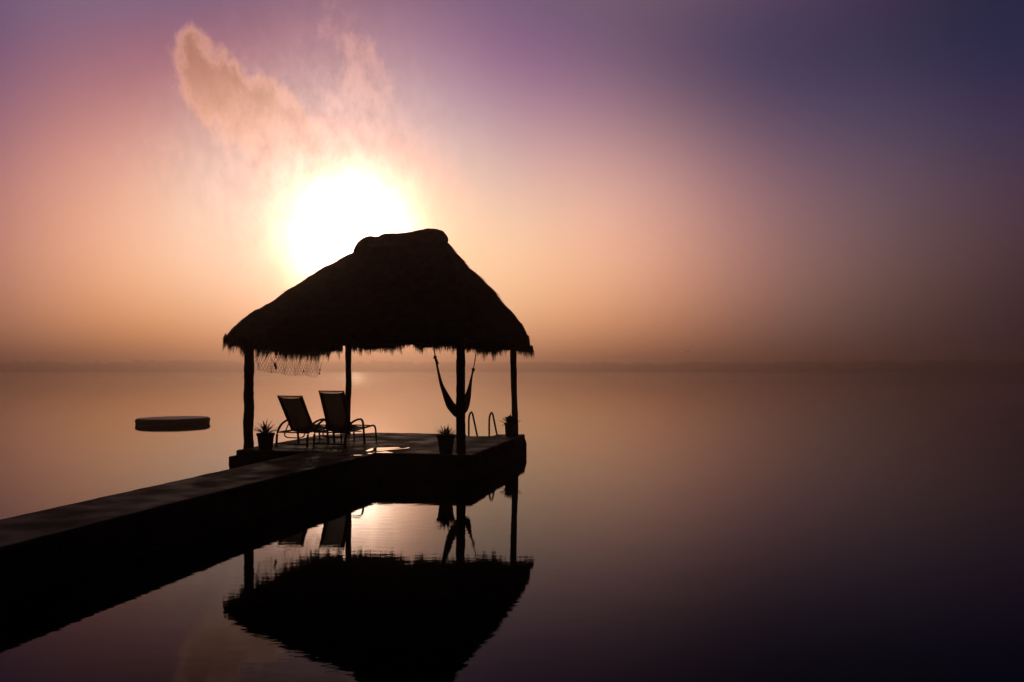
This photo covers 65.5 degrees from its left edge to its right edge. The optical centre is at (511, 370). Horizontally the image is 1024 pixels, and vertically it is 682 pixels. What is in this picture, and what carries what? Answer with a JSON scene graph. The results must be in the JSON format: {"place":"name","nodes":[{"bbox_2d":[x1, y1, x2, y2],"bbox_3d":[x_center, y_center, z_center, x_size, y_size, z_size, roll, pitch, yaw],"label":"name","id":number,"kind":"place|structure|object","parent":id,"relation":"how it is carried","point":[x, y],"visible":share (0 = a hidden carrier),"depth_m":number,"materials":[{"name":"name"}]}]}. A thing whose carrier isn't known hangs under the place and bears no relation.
{"place":"outdoors","nodes":[
{"label":"outdoors","id":0,"kind":"place"},
{"bbox_2d":[0,371,1023,681],"bbox_3d":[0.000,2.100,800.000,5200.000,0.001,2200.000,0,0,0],"label":"lake water","id":1,"kind":"structure","parent":0,"point":[738,527],"depth_m":9.89,"materials":[{"name":"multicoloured liquid"}]},
{"bbox_2d":[135,416,209,425],"bbox_3d":[-13.378,2.041,31.454,2.766,0.358,2.756,0,0,0],"label":"swim raft","id":2,"kind":"object","parent":1,"relation":"on","point":[172,421],"visible":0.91,"depth_m":30.45,"materials":[{"name":"wood"}]},
{"bbox_2d":[0,433,526,601],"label":"jetty","id":3,"kind":"object","parent":1,"relation":"in","point":[42,548],"visible":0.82,"depth_m":10.86,"materials":[{"name":"concrete"}]},
{"bbox_2d":[248,421,279,449],"bbox_3d":[-5.010,1.281,16.213,0.748,0.651,0.566,0,0,-35],"label":"potted plant","id":4,"kind":"object","parent":3,"relation":"on","point":[265,438],"visible":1,"depth_m":16.10,"materials":[{"name":"black plant"}]},
{"bbox_2d":[275,395,341,446],"bbox_3d":[-4.411,1.068,17.431,0.810,1.082,1.676,0,0,19],"label":"sun lounger","id":5,"kind":"object","parent":3,"relation":"on","point":[297,415],"visible":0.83,"depth_m":16.89,"materials":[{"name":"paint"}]},
{"bbox_2d":[313,390,376,446],"bbox_3d":[-3.599,1.018,17.487,0.810,1.182,1.557,0,0,19],"label":"sun lounger","id":6,"kind":"object","parent":3,"relation":"on","point":[335,411],"visible":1,"depth_m":16.96,"materials":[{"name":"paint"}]},
{"bbox_2d":[222,228,534,453],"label":"palapa","id":7,"kind":"structure","parent":3,"relation":"on","point":[416,289],"depth_m":16.38,"materials":[{"name":"black plant"}]},
{"bbox_2d":[254,350,321,377],"bbox_3d":[-5.107,-0.165,18.362,0.207,0.716,2.882,0,0,15],"label":"fishing net","id":8,"kind":"object","parent":7,"relation":"hanging from","point":[275,365],"visible":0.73,"depth_m":18.31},
{"bbox_2d":[430,335,476,416],"bbox_3d":[-1.130,0.169,17.538,0.228,1.724,4.771,0,0,8],"label":"hammock","id":9,"kind":"object","parent":7,"relation":"hanging from","point":[450,404],"visible":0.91,"depth_m":16.37,"materials":[{"name":"fabric"}]},
{"bbox_2d":[366,447,409,450],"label":"puddle","id":10,"kind":"object","parent":3,"relation":"on","point":[384,448],"visible":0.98,"depth_m":16.28,"materials":[{"name":"liquid"}]},
{"bbox_2d":[434,425,456,452],"bbox_3d":[-1.275,1.326,15.500,0.570,0.559,0.552,0,0,0],"label":"potted plant","id":11,"kind":"object","parent":3,"relation":"on","point":[445,437],"visible":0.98,"depth_m":15.41,"materials":[{"name":"black plant"}]},
{"bbox_2d":[468,411,497,436],"bbox_3d":[-0.670,1.625,19.779,0.602,1.224,0.723,0,0,24],"label":"swim ladder","id":12,"kind":"object","parent":3,"relation":"attached to","point":[471,412],"visible":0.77,"depth_m":19.57,"materials":[{"name":"metal"}]},
{"bbox_2d":[499,414,518,436],"bbox_3d":[-0.038,1.335,19.386,0.538,0.542,0.413,0,0,-34],"label":"potted plant","id":13,"kind":"object","parent":3,"relation":"on","point":[510,423],"visible":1,"depth_m":19.30,"materials":[{"name":"black plant"}]},
{"bbox_2d":[0,369,1023,371],"bbox_3d":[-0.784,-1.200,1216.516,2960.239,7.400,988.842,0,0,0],"label":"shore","id":14,"kind":"structure","parent":0,"point":[129,370],"depth_m":1359.93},
{"bbox_2d":[0,359,1023,370],"bbox_3d":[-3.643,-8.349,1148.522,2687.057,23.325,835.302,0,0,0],"label":"woodland","id":15,"kind":"object","parent":14,"relation":"on","point":[821,365],"visible":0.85,"depth_m":1389.20,"materials":[{"name":"brown plant"}]},
{"bbox_2d":[0,0,1023,364],"label":"sky","id":16,"kind":"structure","parent":0,"point":[658,182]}
]}

